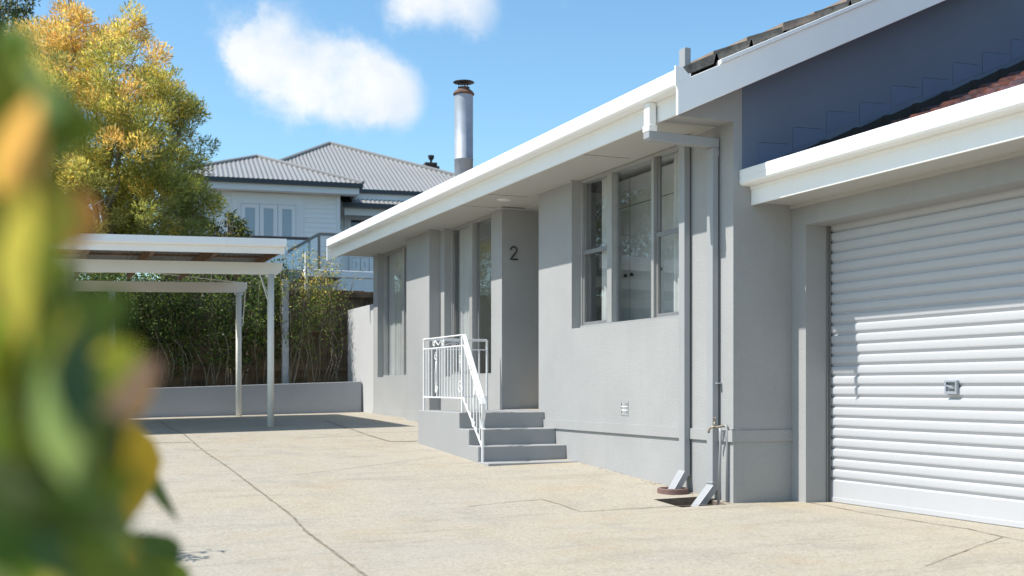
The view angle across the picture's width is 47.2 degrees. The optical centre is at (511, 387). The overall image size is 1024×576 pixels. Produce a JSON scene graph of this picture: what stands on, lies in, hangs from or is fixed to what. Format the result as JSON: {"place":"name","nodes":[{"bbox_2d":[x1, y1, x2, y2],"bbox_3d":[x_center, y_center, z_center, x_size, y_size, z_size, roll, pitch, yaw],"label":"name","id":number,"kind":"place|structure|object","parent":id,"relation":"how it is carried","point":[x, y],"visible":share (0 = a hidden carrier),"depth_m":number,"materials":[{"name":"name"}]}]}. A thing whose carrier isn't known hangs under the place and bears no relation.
{"place":"outdoors","nodes":[
{"label":"outdoors","id":0,"kind":"place"},
{"bbox_2d":[0,0,840,280],"label":"sky","id":1,"kind":"structure","parent":0,"point":[278,79],"materials":[{"name":"blue"}]},
{"bbox_2d":[131,412,1023,575],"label":"driveway","id":2,"kind":"structure","parent":0,"point":[423,515],"depth_m":8.56,"materials":[{"name":"concrete"}]},
{"bbox_2d":[0,20,191,575],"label":"foreground shrub","id":3,"kind":"object","parent":2,"relation":"on","point":[80,463],"visible":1,"depth_m":0.43,"materials":[{"name":"green plant"}]},
{"bbox_2d":[65,234,286,426],"bbox_3d":[-5.290,-0.665,16.587,3.710,2.590,3.910,0,0,-23],"label":"carport","id":4,"kind":"object","parent":2,"relation":"on","point":[131,256],"visible":0.8,"depth_m":15.82,"materials":[{"name":"white paint"}]},
{"bbox_2d":[418,410,577,465],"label":"entry steps","id":5,"kind":"structure","parent":2,"relation":"on","point":[513,437],"depth_m":12.74,"materials":[{"name":"grey concrete"}]},
{"bbox_2d":[423,334,487,461],"bbox_3d":[-0.305,0.090,13.223,0.840,1.360,1.982,0,0,-23],"label":"handrail","id":6,"kind":"object","parent":5,"relation":"on","point":[471,366],"visible":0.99,"depth_m":12.92,"materials":[{"name":"white metal"}]},
{"bbox_2d":[157,420,1022,575],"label":"driveway joints","id":7,"kind":"object","parent":2,"relation":"on","point":[328,547],"visible":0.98,"depth_m":9.17,"materials":[{"name":"grey concrete"}]},
{"bbox_2d":[657,487,688,494],"bbox_3d":[1.397,0.895,10.194,0.270,0.050,0.270,0,0,-23],"label":"drain ring","id":8,"kind":"object","parent":2,"relation":"on","point":[667,491],"visible":0.91,"depth_m":10.08,"materials":[{"name":"ceramic"}]},
{"bbox_2d":[326,0,1023,528],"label":"house","id":9,"kind":"structure","parent":2,"relation":"on","point":[782,262],"depth_m":9.80,"materials":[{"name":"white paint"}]},
{"bbox_2d":[383,246,405,376],"bbox_3d":[-1.463,-1.186,17.926,0.160,2.029,3.064,0,0,-23],"label":"window","id":10,"kind":"structure","parent":9,"relation":"in","point":[397,258],"depth_m":19.06,"materials":[{"name":"metal"}]},
{"bbox_2d":[451,214,490,375],"bbox_3d":[-0.443,-1.178,15.481,0.159,2.046,1.761,0,0,-23],"label":"window","id":11,"kind":"structure","parent":9,"relation":"in","point":[469,233],"depth_m":15.92,"materials":[{"name":"metal"}]},
{"bbox_2d":[579,146,678,327],"bbox_3d":[1.237,-1.415,11.480,0.180,1.573,2.278,0,0,-23],"label":"window","id":12,"kind":"structure","parent":9,"relation":"in","point":[609,248],"depth_m":11.82,"materials":[{"name":"metal"}]},
{"bbox_2d":[826,188,1023,528],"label":"garage door","id":13,"kind":"structure","parent":9,"relation":"in","point":[926,304],"depth_m":8.69,"materials":[{"name":"paint"}]},
{"bbox_2d":[654,497,725,506],"bbox_3d":[1.470,1.028,9.683,0.430,0.203,0.460,0,0,-23],"label":"drain pit","id":14,"kind":"object","parent":2,"relation":"on","point":[686,501],"visible":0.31,"depth_m":9.90,"materials":[{"name":"concrete"}]},
{"bbox_3d":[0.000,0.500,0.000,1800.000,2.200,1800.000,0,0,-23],"label":"terrain","id":15,"kind":"structure","parent":0,"visible":0},
{"bbox_2d":[0,0,42,30],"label":"dark tree","id":16,"kind":"object","parent":15,"relation":"on","point":[12,12],"visible":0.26,"depth_m":32.94,"materials":[{"name":"green plant"}]},
{"bbox_2d":[5,0,229,280],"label":"golden tree","id":17,"kind":"object","parent":15,"relation":"on","point":[93,174],"visible":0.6,"depth_m":25.96,"materials":[{"name":"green plant"}]},
{"bbox_2d":[80,287,372,386],"bbox_3d":[-6.480,-0.856,20.368,12.726,1.912,0.075,0,0,-23],"label":"timber fence","id":18,"kind":"object","parent":15,"relation":"on","point":[358,298],"visible":0.12,"depth_m":21.29,"materials":[{"name":"brown wood"}]},
{"bbox_2d":[206,208,253,280],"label":"olive shrub","id":19,"kind":"object","parent":15,"relation":"on","point":[238,231],"visible":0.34,"depth_m":24.95,"materials":[{"name":"green plant"}]},
{"bbox_2d":[139,381,361,417],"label":"retaining wall","id":20,"kind":"structure","parent":15,"relation":"on","point":[325,397],"depth_m":19.48,"materials":[{"name":"grey concrete"}]},
{"bbox_2d":[305,253,307,289],"bbox_3d":[-4.253,-1.396,24.264,0.060,2.791,0.060,0,0,-23],"label":"slim post","id":21,"kind":"object","parent":15,"relation":"on","point":[306,255],"visible":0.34,"depth_m":24.23,"materials":[{"name":"paint"}]},
{"bbox_2d":[160,141,453,291],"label":"neighbour house","id":22,"kind":"structure","parent":15,"relation":"on","point":[317,196],"depth_m":42.28,"materials":[{"name":"paint"}]},
{"bbox_2d":[238,200,297,245],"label":"window","id":23,"kind":"structure","parent":22,"relation":"in","point":[265,218],"depth_m":41.68,"materials":[{"name":"white glass"}]},
{"bbox_2d":[345,215,373,229],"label":"window","id":24,"kind":"structure","parent":22,"relation":"in","point":[350,220],"depth_m":44.67,"materials":[{"name":"white"}]},
{"bbox_2d":[349,256,372,271],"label":"window","id":25,"kind":"structure","parent":22,"relation":"in","point":[356,263],"depth_m":43.55,"materials":[{"name":"white glass"}]},
{"bbox_2d":[303,269,372,278],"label":"white beam","id":26,"kind":"structure","parent":15,"relation":"on","point":[359,275],"depth_m":25.59,"materials":[{"name":"paint"}]},
{"bbox_2d":[348,304,372,412],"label":"boundary wall","id":27,"kind":"structure","parent":15,"relation":"on","point":[360,343],"depth_m":20.20,"materials":[{"name":"paint"}]},
{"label":"garden bed","id":28,"kind":"structure","parent":0,"visible":0},
{"bbox_2d":[78,273,142,340],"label":"hedge shrub","id":29,"kind":"object","parent":28,"relation":"on","point":[111,278],"visible":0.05,"depth_m":19.69,"materials":[{"name":"green plant"}]},
{"bbox_2d":[86,273,167,357],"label":"hedge shrub","id":30,"kind":"object","parent":28,"relation":"on","point":[135,317],"visible":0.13,"depth_m":19.70,"materials":[{"name":"green plant"}]},
{"bbox_2d":[85,272,170,359],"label":"hedge shrub","id":31,"kind":"object","parent":28,"relation":"on","point":[127,330],"visible":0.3,"depth_m":19.76,"materials":[{"name":"green plant"}]},
{"bbox_2d":[122,273,208,386],"bbox_3d":[-5.919,-1.111,19.846,1.519,2.397,1.089,0,0,9],"label":"hedge shrub","id":32,"kind":"object","parent":28,"relation":"on","point":[156,315],"visible":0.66,"depth_m":19.84,"materials":[{"name":"green plant"}]},
{"bbox_2d":[139,273,207,386],"bbox_3d":[-5.726,-1.091,19.997,1.276,2.334,1.018,0,0,-23],"label":"hedge shrub","id":33,"kind":"object","parent":28,"relation":"on","point":[171,318],"visible":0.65,"depth_m":19.95,"materials":[{"name":"green plant"}]},
{"bbox_2d":[162,273,249,385],"bbox_3d":[-5.246,-1.097,19.978,1.529,2.318,0.898,0,0,-23],"label":"hedge shrub","id":34,"kind":"object","parent":28,"relation":"on","point":[215,317],"visible":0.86,"depth_m":20.01,"materials":[{"name":"green plant"}]},
{"bbox_2d":[202,274,279,384],"bbox_3d":[-4.762,-1.065,20.630,0.907,2.226,1.395,0,0,44],"label":"hedge shrub","id":35,"kind":"object","parent":28,"relation":"on","point":[252,277],"visible":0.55,"depth_m":20.58,"materials":[{"name":"green plant"}]},
{"bbox_2d":[233,258,298,384],"bbox_3d":[-4.282,-1.139,20.516,1.239,2.339,0.975,0,0,-23],"label":"hedge shrub","id":36,"kind":"object","parent":28,"relation":"on","point":[261,319],"visible":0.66,"depth_m":20.54,"materials":[{"name":"green plant"}]},
{"bbox_2d":[282,279,288,383],"bbox_3d":[-3.981,-0.925,20.595,0.110,1.950,0.080,0,0,-23],"label":"timber post","id":37,"kind":"object","parent":28,"relation":"on","point":[285,349],"visible":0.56,"depth_m":20.56,"materials":[{"name":"paint"}]},
{"bbox_2d":[266,243,327,383],"bbox_3d":[-3.802,-1.267,20.640,1.000,2.572,1.178,0,0,31],"label":"hedge shrub","id":38,"kind":"object","parent":28,"relation":"on","point":[302,331],"visible":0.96,"depth_m":20.68,"materials":[{"name":"green plant"}]},
{"bbox_2d":[275,248,345,382],"bbox_3d":[-3.611,-1.240,20.836,1.032,2.490,1.398,0,0,11],"label":"hedge shrub","id":39,"kind":"object","parent":28,"relation":"on","point":[308,346],"visible":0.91,"depth_m":20.83,"materials":[{"name":"green plant"}]},
{"bbox_2d":[294,257,365,381],"bbox_3d":[-3.304,-1.214,21.181,1.267,2.413,0.796,0,0,-23],"label":"hedge shrub","id":40,"kind":"object","parent":28,"relation":"on","point":[331,336],"visible":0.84,"depth_m":21.15,"materials":[{"name":"green plant"}]}
]}

